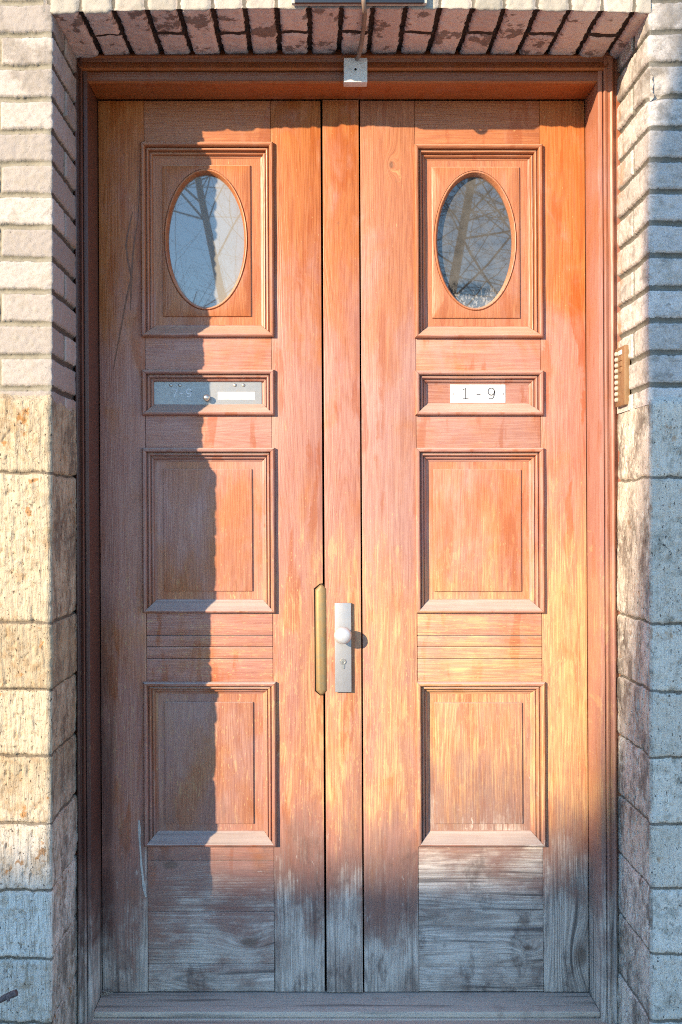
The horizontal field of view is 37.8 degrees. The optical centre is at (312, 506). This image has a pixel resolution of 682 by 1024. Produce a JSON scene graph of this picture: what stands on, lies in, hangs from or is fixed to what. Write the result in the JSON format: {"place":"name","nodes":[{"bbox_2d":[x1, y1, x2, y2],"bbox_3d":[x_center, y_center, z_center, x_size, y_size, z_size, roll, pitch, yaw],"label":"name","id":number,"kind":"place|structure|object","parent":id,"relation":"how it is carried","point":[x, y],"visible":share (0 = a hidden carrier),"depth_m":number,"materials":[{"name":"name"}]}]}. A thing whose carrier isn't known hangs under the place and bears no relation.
{"place":"outdoors","nodes":[
{"label":"outdoors","id":0,"kind":"place"},
{"label":"pavement","id":1,"kind":"structure","parent":0,"visible":0},
{"bbox_2d":[0,989,17,1002],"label":"twig","id":2,"kind":"object","parent":1,"relation":"on","point":[8,996],"visible":1,"depth_m":2.35,"materials":[{"name":"brown plant"}]},
{"bbox_2d":[0,0,681,1023],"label":"house wall","id":3,"kind":"structure","parent":1,"relation":"on","point":[44,44],"depth_m":2.56,"materials":[{"name":"brick"}]},
{"bbox_2d":[73,49,620,1023],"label":"door frame","id":4,"kind":"object","parent":3,"relation":"attached to","point":[399,75],"visible":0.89,"depth_m":2.82,"materials":[{"name":"brown wood"}]},
{"bbox_2d":[99,990,112,995],"bbox_3d":[-0.602,1.425,2.917,0.043,0.017,0.021,0,0,0],"label":"dry leaf","id":5,"kind":"object","parent":4,"relation":"on","point":[106,992],"visible":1,"depth_m":2.91,"materials":[{"name":"grey plant"}]},
{"bbox_2d":[98,101,326,991],"bbox_3d":[-0.293,0.118,2.952,0.678,2.630,0.058,0,0,0],"label":"door leaf","id":6,"kind":"object","parent":4,"relation":"attached to","point":[213,645],"visible":1,"depth_m":2.94,"materials":[{"name":"brown wood"}]},
{"bbox_2d":[344,58,366,86],"bbox_3d":[0.120,-1.219,2.797,0.066,0.069,0.035,0,0,0],"label":"sensor box","id":7,"kind":"object","parent":4,"relation":"attached to","point":[355,73],"visible":1,"depth_m":2.78,"materials":[{"name":"white plastic"}]},
{"bbox_2d":[322,100,588,991],"bbox_3d":[0.422,0.118,2.928,0.786,2.630,0.106,0,0,0],"label":"door leaf","id":8,"kind":"object","parent":4,"relation":"attached to","point":[468,514],"visible":1,"depth_m":2.94,"materials":[{"name":"brown wood"}]},
{"bbox_2d":[291,0,426,5],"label":"enamel sign","id":9,"kind":"object","parent":3,"relation":"attached to","point":[358,2],"visible":1,"depth_m":2.54,"materials":[{"name":"metal"}]},
{"bbox_2d":[354,0,366,60],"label":"cable","id":10,"kind":"object","parent":3,"relation":"attached to","point":[363,28],"visible":1,"depth_m":2.65,"materials":[{"name":"brown plastic"}]},
{"bbox_2d":[614,345,629,406],"bbox_3d":[0.856,-0.360,2.761,0.024,0.163,0.084,0,0,0],"label":"doorbell panel","id":11,"kind":"object","parent":3,"relation":"attached to","point":[621,376],"visible":1,"depth_m":2.74,"materials":[{"name":"gold metal"}]}
]}

